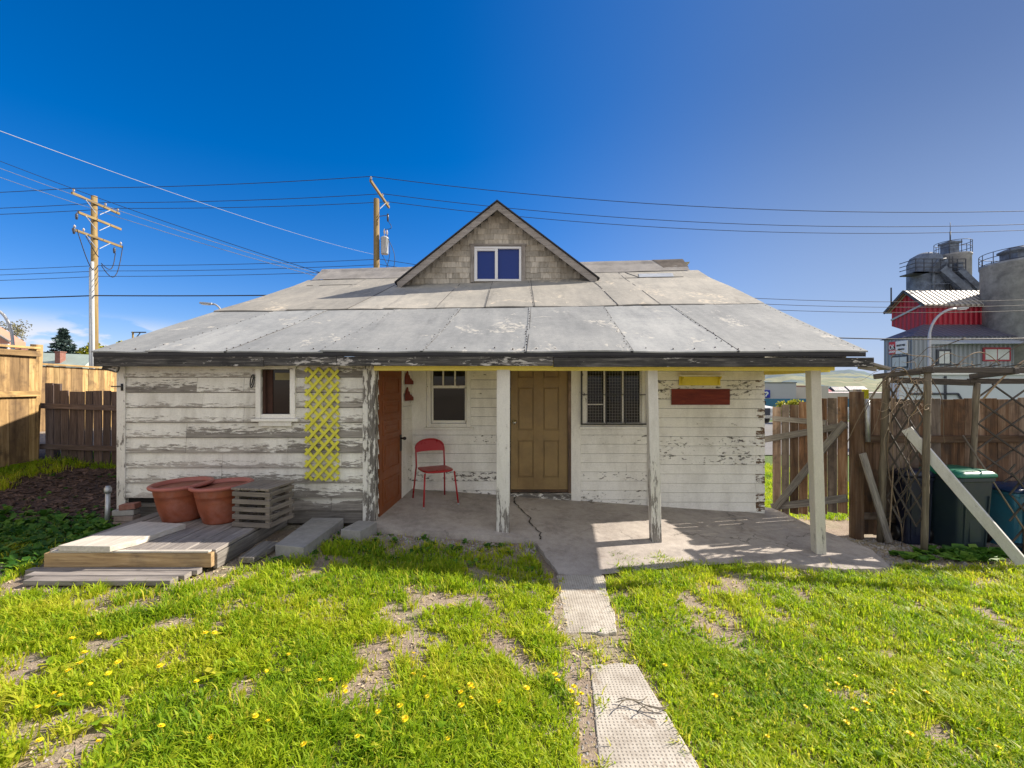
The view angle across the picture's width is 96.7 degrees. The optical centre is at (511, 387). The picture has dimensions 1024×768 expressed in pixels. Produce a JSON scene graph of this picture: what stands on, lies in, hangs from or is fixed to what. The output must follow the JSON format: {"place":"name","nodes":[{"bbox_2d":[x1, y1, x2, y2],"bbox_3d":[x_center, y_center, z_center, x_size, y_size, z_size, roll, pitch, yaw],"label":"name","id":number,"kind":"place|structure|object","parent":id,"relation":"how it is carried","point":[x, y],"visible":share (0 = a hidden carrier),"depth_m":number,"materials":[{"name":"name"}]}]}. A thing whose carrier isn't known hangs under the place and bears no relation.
{"place":"outdoors","nodes":[
{"label":"outdoors","id":0,"kind":"place"},
{"bbox_2d":[0,414,1023,767],"bbox_3d":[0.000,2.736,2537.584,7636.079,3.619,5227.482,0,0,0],"label":"ground","id":1,"kind":"structure","parent":0,"point":[840,526],"depth_m":3.40,"materials":[{"name":"soil"}]},
{"bbox_2d":[0,310,14,348],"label":"street lamp","id":2,"kind":"object","parent":1,"relation":"on","point":[9,327],"visible":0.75,"depth_m":23.95,"materials":[{"name":"white metal"}]},
{"bbox_2d":[0,327,27,349],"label":"pink house","id":3,"kind":"structure","parent":1,"relation":"on","point":[5,337],"depth_m":48.56,"materials":[{"name":"paint"}]},
{"bbox_2d":[0,319,31,340],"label":"leafy tree","id":4,"kind":"object","parent":1,"relation":"on","point":[17,331],"visible":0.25,"depth_m":60.76,"materials":[{"name":"green plant"}]},
{"bbox_2d":[0,344,42,466],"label":"cedar fence","id":5,"kind":"object","parent":1,"relation":"on","point":[20,389],"visible":0.84,"depth_m":6.93,"materials":[{"name":"brown wood"}]},
{"bbox_2d":[36,737,44,751],"bbox_3d":[-2.189,1.660,2.106,0.037,0.067,0.037,4,-2,-32],"label":"dandelion","id":6,"kind":"object","parent":1,"relation":"on","point":[39,739],"visible":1,"depth_m":2.10,"materials":[{"name":"yellow plant"}]},
{"bbox_2d":[0,458,116,521],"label":"bark mulch","id":7,"kind":"object","parent":1,"relation":"on","point":[61,502],"visible":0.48,"depth_m":6.20,"materials":[{"name":"brown wood"}]},
{"bbox_2d":[0,504,120,574],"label":"weed bed","id":8,"kind":"object","parent":1,"relation":"on","point":[11,527],"visible":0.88,"depth_m":4.83,"materials":[{"name":"green plant"}]},
{"bbox_2d":[44,327,80,353],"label":"spruce tree","id":9,"kind":"object","parent":1,"relation":"on","point":[63,340],"visible":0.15,"depth_m":43.81,"materials":[{"name":"green plant"}]},
{"bbox_2d":[14,472,116,514],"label":"ground cover plants","id":10,"kind":"object","parent":1,"relation":"on","point":[53,474],"visible":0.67,"depth_m":5.91,"materials":[{"name":"plant"}]},
{"bbox_2d":[43,351,101,368],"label":"green roof house","id":11,"kind":"structure","parent":1,"relation":"on","point":[59,357],"depth_m":38.94,"materials":[{"name":"white paint"}]},
{"bbox_2d":[39,383,116,465],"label":"picket gate","id":12,"kind":"structure","parent":1,"relation":"on","point":[73,419],"depth_m":7.40,"materials":[{"name":"brown wood"}]},
{"bbox_2d":[40,363,116,431],"bbox_3d":[-10.802,0.651,16.105,0.186,2.402,11.810,0,0,-1],"label":"cedar fence","id":13,"kind":"object","parent":1,"relation":"on","point":[73,378],"visible":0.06,"depth_m":11.24,"materials":[{"name":"brown wood"}]},
{"bbox_2d":[71,188,122,368],"bbox_3d":[-22.814,-3.665,25.064,0.652,13.651,3.071,0,0,0],"label":"power pole","id":14,"kind":"object","parent":1,"relation":"on","point":[93,309],"visible":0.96,"depth_m":24.86,"materials":[{"name":"brown wood"}]},
{"bbox_2d":[0,259,1012,301],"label":"power line","id":15,"kind":"object","parent":14,"relation":"attached to","point":[415,264],"visible":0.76,"depth_m":25.20,"materials":[{"name":"metal"}]},
{"bbox_2d":[0,295,1023,339],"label":"telephone cable","id":16,"kind":"object","parent":14,"relation":"attached to","point":[264,295],"visible":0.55,"depth_m":24.79,"materials":[{"name":"metal"}]},
{"bbox_2d":[78,341,120,354],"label":"leafy tree","id":17,"kind":"object","parent":1,"relation":"on","point":[86,349],"visible":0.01,"depth_m":44.24,"materials":[{"name":"green plant"}]},
{"bbox_2d":[104,486,111,522],"bbox_3d":[-4.600,1.390,5.180,0.072,0.540,0.070,0,0,0],"label":"standpipe","id":18,"kind":"object","parent":1,"relation":"on","point":[107,490],"visible":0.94,"depth_m":5.16,"materials":[{"name":"metal"}]},
{"bbox_2d":[23,567,202,585],"bbox_3d":[-3.440,1.593,3.837,1.480,0.044,0.274,0,0,0],"label":"board step","id":19,"kind":"object","parent":1,"relation":"on","point":[76,576],"visible":0.94,"depth_m":3.81,"materials":[{"name":"grey wood"}]},
{"bbox_2d":[131,332,145,337],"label":"power pole","id":20,"kind":"object","parent":1,"relation":"on","point":[136,332],"visible":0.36,"depth_m":69.93,"materials":[{"name":"brown wood"}]},
{"bbox_2d":[155,663,163,675],"bbox_3d":[-2.035,1.642,2.631,0.045,0.082,0.044,2,2,-5],"label":"dandelion","id":21,"kind":"object","parent":1,"relation":"on","point":[160,665],"visible":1,"depth_m":2.63,"materials":[{"name":"yellow plant"}]},
{"bbox_2d":[44,511,286,567],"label":"wooden platform","id":22,"kind":"structure","parent":1,"relation":"on","point":[196,543],"depth_m":4.08,"materials":[{"name":"wood"}]},
{"bbox_2d":[58,521,185,551],"bbox_3d":[-3.640,1.410,4.300,0.536,0.050,0.746,0,0,10],"label":"pale panel","id":23,"kind":"object","parent":22,"relation":"on","point":[135,534],"visible":1,"depth_m":4.20,"materials":[{"name":"white wood"}]},
{"bbox_2d":[146,476,214,522],"bbox_3d":[-3.621,1.238,4.992,0.610,0.416,0.610,0,0,0],"label":"flower pot","id":24,"kind":"object","parent":22,"relation":"on","point":[174,500],"visible":0.84,"depth_m":4.81,"materials":[{"name":"ceramic"}]},
{"bbox_2d":[188,477,253,524],"bbox_3d":[-3.143,1.236,4.936,0.610,0.422,0.610,0,0,0],"label":"flower pot","id":25,"kind":"object","parent":22,"relation":"on","point":[214,504],"visible":0.73,"depth_m":4.74,"materials":[{"name":"ceramic"}]},
{"bbox_2d":[231,480,293,528],"bbox_3d":[-2.635,1.234,4.840,0.430,0.409,0.420,0,0,9],"label":"slatted crate","id":26,"kind":"object","parent":22,"relation":"on","point":[263,508],"visible":1,"depth_m":4.68,"materials":[{"name":"grey wood"}]},
{"bbox_2d":[199,302,220,308],"bbox_3d":[-18.321,-1.088,28.000,1.686,8.296,0.260,0,0,0],"label":"street lamp","id":27,"kind":"object","parent":1,"relation":"on","point":[204,303],"visible":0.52,"depth_m":27.90,"materials":[{"name":"white metal"}]},
{"bbox_2d":[239,541,277,562],"bbox_3d":[-2.405,1.575,4.365,0.190,0.060,0.429,0,0,0],"label":"loose board","id":28,"kind":"object","parent":1,"relation":"on","point":[259,551],"visible":0.8,"depth_m":4.30,"materials":[{"name":"grey wood"}]},
{"bbox_2d":[0,530,539,582],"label":"gravel","id":29,"kind":"structure","parent":1,"relation":"on","point":[406,541],"depth_m":4.95,"materials":[{"name":"grey gravel"}]},
{"bbox_2d":[275,518,343,558],"bbox_3d":[-2.115,1.562,4.771,0.370,0.125,0.938,0,0,0],"label":"step slab","id":30,"kind":"object","parent":1,"relation":"on","point":[310,535],"depth_m":4.63,"materials":[{"name":"grey concrete"}]},
{"bbox_2d":[341,521,376,542],"bbox_3d":[-1.670,1.575,4.980,0.235,0.125,0.340,0,0,14],"label":"cinder block","id":31,"kind":"object","parent":1,"relation":"on","point":[361,530],"depth_m":4.87,"materials":[{"name":"grey concrete"}]},
{"bbox_2d":[369,176,394,267],"bbox_3d":[-7.024,-3.850,25.050,1.252,14.021,3.500,0,0,0],"label":"power pole","id":32,"kind":"object","parent":1,"relation":"on","point":[384,246],"visible":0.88,"depth_m":24.86,"materials":[{"name":"brown wood"}]},
{"bbox_2d":[1,131,374,254],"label":"power line","id":33,"kind":"object","parent":32,"relation":"attached to","point":[154,186],"visible":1,"depth_m":11.00,"materials":[{"name":"metal"}]},
{"bbox_2d":[0,176,1017,212],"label":"power line","id":34,"kind":"object","parent":32,"relation":"attached to","point":[522,193],"visible":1,"depth_m":23.40,"materials":[{"name":"metal"}]},
{"bbox_2d":[0,201,1022,233],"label":"power line","id":35,"kind":"object","parent":32,"relation":"attached to","point":[520,216],"visible":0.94,"depth_m":26.59,"materials":[{"name":"metal"}]},
{"bbox_2d":[0,194,1023,226],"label":"power line","id":36,"kind":"object","parent":32,"relation":"attached to","point":[534,210],"visible":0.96,"depth_m":25.49,"materials":[{"name":"metal"}]},
{"bbox_2d":[0,272,1023,312],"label":"power line","id":37,"kind":"object","parent":32,"relation":"attached to","point":[317,272],"visible":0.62,"depth_m":25.21,"materials":[{"name":"metal"}]},
{"bbox_2d":[7,264,1023,307],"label":"power line","id":38,"kind":"object","parent":32,"relation":"attached to","point":[393,266],"visible":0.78,"depth_m":25.20,"materials":[{"name":"metal"}]},
{"bbox_2d":[269,527,535,574],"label":"shade weeds","id":39,"kind":"object","parent":1,"relation":"on","point":[395,538],"visible":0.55,"depth_m":4.74,"materials":[{"name":"green plant"}]},
{"bbox_2d":[401,714,407,721],"bbox_3d":[-0.555,1.744,2.356,0.043,0.082,0.043,0,0,-34],"label":"dandelion","id":40,"kind":"object","parent":1,"relation":"on","point":[404,718],"visible":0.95,"depth_m":2.35,"materials":[{"name":"yellow plant"}]},
{"bbox_2d":[0,538,978,766],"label":"straw","id":41,"kind":"object","parent":1,"relation":"on","point":[580,733],"visible":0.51,"depth_m":3.22,"materials":[{"name":"beige plant"}]},
{"bbox_2d":[91,200,890,554],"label":"house","id":42,"kind":"structure","parent":1,"relation":"on","point":[531,360],"depth_m":6.28,"materials":[{"name":"white wood"}]},
{"bbox_2d":[0,177,314,275],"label":"power line","id":43,"kind":"object","parent":42,"relation":"attached to","point":[160,230],"visible":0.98,"depth_m":11.19,"materials":[{"name":"metal"}]},
{"bbox_2d":[0,161,317,271],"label":"power line","id":44,"kind":"object","parent":42,"relation":"attached to","point":[164,221],"visible":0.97,"depth_m":11.27,"materials":[{"name":"metal"}]},
{"bbox_2d":[0,168,317,273],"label":"power line","id":45,"kind":"object","parent":42,"relation":"attached to","point":[160,224],"visible":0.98,"depth_m":11.28,"materials":[{"name":"metal"}]},
{"bbox_2d":[250,374,254,387],"bbox_3d":[-3.020,-0.070,5.291,0.062,0.163,0.014,0,0,0],"label":"iron loop","id":46,"kind":"object","parent":42,"relation":"hanging from","point":[252,381],"visible":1,"depth_m":5.29,"materials":[{"name":"black metal"}]},
{"bbox_2d":[251,366,298,425],"bbox_3d":[-2.760,0.100,5.340,0.540,0.710,0.120,0,0,0],"label":"window","id":47,"kind":"structure","parent":42,"relation":"in","point":[279,392],"depth_m":5.35,"materials":[{"name":"white wood"}]},
{"bbox_2d":[304,367,339,480],"bbox_3d":[-2.215,0.430,5.308,0.414,1.331,0.024,0,0,0],"label":"lattice trellis","id":48,"kind":"object","parent":42,"relation":"attached to","point":[322,423],"visible":1,"depth_m":5.30,"materials":[{"name":"yellow wood"}]},
{"bbox_2d":[378,371,405,516],"bbox_3d":[-1.522,0.665,5.830,0.121,1.810,0.720,0,0,7],"label":"door","id":49,"kind":"structure","parent":42,"relation":"in","point":[389,382],"depth_m":5.77,"materials":[{"name":"brown paint"}]},
{"bbox_2d":[405,387,413,400],"bbox_3d":[-1.452,0.095,6.436,0.016,0.190,0.300,0,0,7],"label":"wooden cutout","id":50,"kind":"object","parent":42,"relation":"attached to","point":[409,396],"visible":1,"depth_m":6.38},
{"bbox_2d":[405,371,413,383],"bbox_3d":[-1.452,-0.135,6.436,0.016,0.190,0.300,0,0,7],"label":"wooden cutout","id":51,"kind":"object","parent":42,"relation":"attached to","point":[408,380],"visible":0.96,"depth_m":6.38},
{"bbox_2d":[424,371,473,429],"bbox_3d":[-0.920,0.107,6.635,0.720,1.015,0.090,0,0,0],"label":"window","id":52,"kind":"structure","parent":42,"relation":"in","point":[448,392],"depth_m":6.68,"materials":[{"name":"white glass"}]},
{"bbox_2d":[511,371,567,491],"bbox_3d":[0.400,0.573,6.635,0.840,1.925,0.121,0,0,0],"label":"door","id":53,"kind":"structure","parent":42,"relation":"in","point":[539,399],"depth_m":6.66,"materials":[{"name":"beige paint"}]},
{"bbox_2d":[579,371,646,428],"bbox_3d":[1.485,0.092,6.625,1.010,1.026,0.120,0,0,0],"label":"window","id":54,"kind":"structure","parent":42,"relation":"in","point":[607,397],"depth_m":6.68,"materials":[{"name":"white glass"}]},
{"bbox_2d":[671,389,729,404],"bbox_3d":[2.732,0.140,6.595,0.845,0.230,0.020,0,0,0],"label":"wooden plaque","id":55,"kind":"object","parent":42,"relation":"attached to","point":[700,396],"visible":1,"depth_m":6.58,"materials":[{"name":"red wood"}]},
{"bbox_2d":[677,375,725,384],"bbox_3d":[2.725,-0.099,6.545,0.660,0.147,0.130,0,0,0],"label":"wall shelf","id":56,"kind":"object","parent":42,"relation":"attached to","point":[683,380],"depth_m":6.59,"materials":[{"name":"yellow wood"}]},
{"bbox_2d":[6,568,985,767],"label":"path stones","id":57,"kind":"object","parent":1,"relation":"on","point":[582,747],"visible":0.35,"depth_m":2.82,"materials":[{"name":"grey stone"}]},
{"bbox_2d":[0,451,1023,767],"bbox_3d":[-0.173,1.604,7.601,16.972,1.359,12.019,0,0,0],"label":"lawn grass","id":58,"kind":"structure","parent":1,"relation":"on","point":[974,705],"depth_m":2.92,"materials":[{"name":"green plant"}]},
{"bbox_2d":[0,555,1023,767],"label":"lawn weeds","id":59,"kind":"object","parent":1,"relation":"on","point":[218,673],"visible":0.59,"depth_m":2.68,"materials":[{"name":"green plant"}]},
{"bbox_2d":[556,575,616,636],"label":"paving slab","id":60,"kind":"structure","parent":1,"relation":"on","point":[586,597],"depth_m":3.77,"materials":[{"name":"grey concrete"}]},
{"bbox_2d":[371,488,889,574],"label":"porch slab","id":61,"kind":"structure","parent":1,"relation":"on","point":[568,537],"depth_m":5.48,"materials":[{"name":"concrete"}]},
{"bbox_2d":[412,438,458,508],"bbox_3d":[-1.034,1.125,6.108,0.501,0.838,0.547,0,0,-28],"label":"metal chair","id":62,"kind":"object","parent":61,"relation":"on","point":[429,444],"visible":0.94,"depth_m":6.21,"materials":[{"name":"metal"}]},
{"bbox_2d":[590,663,698,767],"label":"paving slab","id":63,"kind":"structure","parent":1,"relation":"on","point":[641,738],"depth_m":2.48,"materials":[{"name":"grey concrete"}]},
{"bbox_2d":[616,696,668,713],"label":"twigs","id":64,"kind":"object","parent":63,"relation":"on","point":[623,700],"visible":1,"depth_m":2.60,"materials":[{"name":"brown wood"}]},
{"bbox_2d":[765,382,796,398],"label":"store building","id":65,"kind":"structure","parent":1,"relation":"on","point":[782,390],"depth_m":90.00,"materials":[{"name":"metal"}]},
{"bbox_2d":[764,390,769,397],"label":"store sign","id":66,"kind":"object","parent":65,"relation":"attached to","point":[767,393],"visible":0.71,"depth_m":89.70,"materials":[{"name":"blue plastic"}]},
{"bbox_2d":[773,398,803,415],"bbox_3d":[24.518,2.114,39.901,2.656,2.300,3.024,0,0,0],"label":"leafy bush","id":67,"kind":"object","parent":1,"relation":"on","point":[791,402],"visible":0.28,"depth_m":39.81,"materials":[{"name":"green plant"}]},
{"bbox_2d":[764,399,848,413],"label":"blue fence","id":68,"kind":"object","parent":1,"relation":"on","point":[771,402],"visible":0.21,"depth_m":62.00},
{"bbox_2d":[796,386,881,398],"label":"store building","id":69,"kind":"structure","parent":1,"relation":"on","point":[801,392],"depth_m":91.00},
{"bbox_2d":[829,387,849,391],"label":"distant house","id":70,"kind":"structure","parent":1,"relation":"on","point":[838,389],"depth_m":298.61,"materials":[{"name":"white paint"}]},
{"bbox_2d":[844,386,868,391],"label":"distant house","id":71,"kind":"structure","parent":1,"relation":"on","point":[850,388],"depth_m":300.05,"materials":[{"name":"metal"}]},
{"bbox_2d":[862,389,868,398],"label":"yellow crate","id":72,"kind":"object","parent":1,"relation":"on","point":[866,392],"visible":0.07,"depth_m":70.00,"materials":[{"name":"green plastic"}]},
{"bbox_2d":[859,453,892,542],"bbox_3d":[4.810,1.460,6.015,0.392,1.181,0.047,0,0,13],"label":"leaning board","id":73,"kind":"object","parent":1,"relation":"on","point":[876,499],"visible":1,"depth_m":6.00,"materials":[{"name":"grey wood"}]},
{"bbox_2d":[906,730,914,741],"bbox_3d":[2.183,1.929,2.498,0.044,0.080,0.044,-3,8,-18],"label":"dandelion","id":74,"kind":"object","parent":1,"relation":"on","point":[910,733],"visible":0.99,"depth_m":2.49,"materials":[{"name":"yellow plant"}]},
{"bbox_2d":[888,468,934,544],"bbox_3d":[5.330,1.575,6.085,0.414,0.969,0.358,0,0,0],"label":"wheeled bin","id":75,"kind":"object","parent":1,"relation":"on","point":[911,533],"visible":0.64,"depth_m":5.95,"materials":[{"name":"blue plastic"}]},
{"bbox_2d":[847,337,1023,545],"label":"bare vine","id":76,"kind":"object","parent":1,"relation":"on","point":[899,401],"visible":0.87,"depth_m":5.86,"materials":[{"name":"plant"}]},
{"bbox_2d":[849,389,1023,539],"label":"board fence","id":77,"kind":"object","parent":1,"relation":"on","point":[954,449],"visible":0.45,"depth_m":6.23,"materials":[{"name":"brown wood"}]},
{"bbox_2d":[764,397,848,514],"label":"board gate","id":78,"kind":"structure","parent":77,"relation":"attached to","point":[796,489],"depth_m":6.68,"materials":[{"name":"brown wood"}]},
{"bbox_2d":[864,399,870,441],"bbox_3d":[4.765,0.445,6.100,0.070,0.571,0.060,0,0,0],"label":"grey pipe","id":79,"kind":"object","parent":77,"relation":"attached to","point":[867,427],"visible":0.92,"depth_m":6.08,"materials":[{"name":"metal"}]},
{"bbox_2d":[899,222,978,289],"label":"batching tower","id":80,"kind":"structure","parent":1,"relation":"on","point":[948,266],"depth_m":67.99,"materials":[{"name":"metal"}]},
{"bbox_2d":[927,307,968,365],"bbox_3d":[28.698,-1.063,30.000,2.622,8.446,0.260,0,0,0],"label":"street lamp","id":81,"kind":"object","parent":1,"relation":"on","point":[929,335],"visible":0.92,"depth_m":29.94,"materials":[{"name":"grey metal"}]},
{"bbox_2d":[873,363,1023,553],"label":"garden arbor","id":82,"kind":"object","parent":1,"relation":"on","point":[978,377],"visible":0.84,"depth_m":5.92,"materials":[{"name":"brown wood"}]},
{"bbox_2d":[962,435,1023,529],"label":"thin stake","id":83,"kind":"object","parent":82,"relation":"attached to","point":[995,485],"visible":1,"depth_m":5.80,"materials":[{"name":"wood"}]},
{"bbox_2d":[880,325,1023,372],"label":"industrial shed","id":84,"kind":"structure","parent":1,"relation":"on","point":[994,349],"depth_m":58.00,"materials":[{"name":"metal"}]},
{"bbox_2d":[889,340,907,354],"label":"company sign","id":85,"kind":"object","parent":84,"relation":"attached to","point":[902,346],"visible":0.98,"depth_m":59.72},
{"bbox_2d":[892,355,907,367],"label":"window","id":86,"kind":"structure","parent":84,"relation":"in","point":[898,361],"depth_m":59.55,"materials":[{"name":"glass"}]},
{"bbox_2d":[883,288,983,330],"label":"red building","id":87,"kind":"structure","parent":84,"relation":"on","point":[928,300],"depth_m":62.84,"materials":[{"name":"metal"}]},
{"bbox_2d":[936,349,950,364],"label":"window","id":88,"kind":"structure","parent":84,"relation":"in","point":[945,359],"depth_m":57.86,"materials":[{"name":"glass"}]},
{"bbox_2d":[982,347,1010,360],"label":"window","id":89,"kind":"structure","parent":84,"relation":"in","point":[996,352],"depth_m":57.83,"materials":[{"name":"white glass"}]},
{"bbox_2d":[887,371,1023,403],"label":"block building","id":90,"kind":"structure","parent":1,"relation":"on","point":[959,391],"depth_m":18.00,"materials":[{"name":"white paint"}]},
{"bbox_2d":[888,543,1023,562],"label":"ground cover plants","id":91,"kind":"object","parent":1,"relation":"on","point":[963,553],"visible":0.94,"depth_m":5.46,"materials":[{"name":"green plant"}]},
{"bbox_2d":[919,465,997,546],"bbox_3d":[5.758,1.550,5.915,0.545,1.020,0.607,0,0,-6],"label":"wheeled bin","id":92,"kind":"object","parent":1,"relation":"on","point":[954,520],"visible":0.66,"depth_m":5.69,"materials":[{"name":"green plastic"}]},
{"bbox_2d":[902,426,1023,564],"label":"leaning plank","id":93,"kind":"object","parent":1,"relation":"on","point":[1005,543],"visible":0.98,"depth_m":5.42,"materials":[{"name":"white wood"}]},
{"bbox_2d":[987,481,1023,550],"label":"wheeled bin","id":94,"kind":"object","parent":1,"relation":"on","point":[1000,514],"visible":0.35,"depth_m":5.83,"materials":[{"name":"teal plastic"}]},
{"bbox_2d":[1014,542,1022,547],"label":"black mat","id":95,"kind":"object","parent":1,"relation":"on","point":[1019,545],"visible":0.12,"depth_m":5.68,"materials":[{"name":"rubber"}]},
{"bbox_2d":[0,0,1023,373],"label":"sky","id":96,"kind":"structure","parent":0,"point":[867,108],"materials":[{"name":"blue"}]},
{"bbox_2d":[764,422,848,454],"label":"road","id":97,"kind":"structure","parent":0,"point":[768,427],"depth_m":20.98,"materials":[{"name":"grey asphalt"}]},
{"bbox_2d":[764,401,772,422],"bbox_3d":[16.357,1.498,32.630,2.440,1.898,5.540,0,0,0],"label":"pickup truck","id":98,"kind":"object","parent":97,"relation":"on","point":[768,412],"visible":0.14,"depth_m":29.99,"materials":[{"name":"white paint"}]},
{"bbox_2d":[764,369,881,391],"bbox_3d":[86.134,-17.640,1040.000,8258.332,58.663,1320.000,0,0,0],"label":"hills","id":99,"kind":"structure","parent":0,"point":[840,378],"depth_m":613.57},
{"bbox_2d":[845,538,1021,572],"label":"gravel","id":100,"kind":"structure","parent":0,"point":[903,548],"depth_m":5.53,"materials":[{"name":"grey gravel"}]},
{"bbox_2d":[978,245,1023,366],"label":"cement silo","id":101,"kind":"object","parent":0,"point":[1002,278],"visible":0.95,"depth_m":58.84,"materials":[{"name":"concrete"}]},
{"bbox_3d":[-4.370,1.545,5.160,0.236,0.062,0.124,0,0,0],"label":"brick","id":102,"kind":"object","parent":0,"visible":0},
{"bbox_2d":[114,514,140,521],"bbox_3d":[-4.360,1.479,5.160,0.235,0.062,0.110,0,0,6],"label":"brick","id":103,"kind":"object","parent":102,"relation":"on","point":[125,518],"visible":0.67,"depth_m":5.11,"materials":[{"name":"grey brick"}]},
{"bbox_2d":[112,508,139,515],"bbox_3d":[-4.375,1.413,5.160,0.225,0.062,0.110,0,0,-7],"label":"brick","id":104,"kind":"object","parent":103,"relation":"on","point":[116,512],"visible":0.93,"depth_m":5.11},
{"bbox_2d":[119,502,140,510],"bbox_3d":[-4.330,1.347,5.160,0.174,0.075,0.110,0,0,-5],"label":"brick","id":105,"kind":"object","parent":104,"relation":"on","point":[130,506],"visible":1,"depth_m":5.11,"materials":[{"name":"red brick"}]}
]}

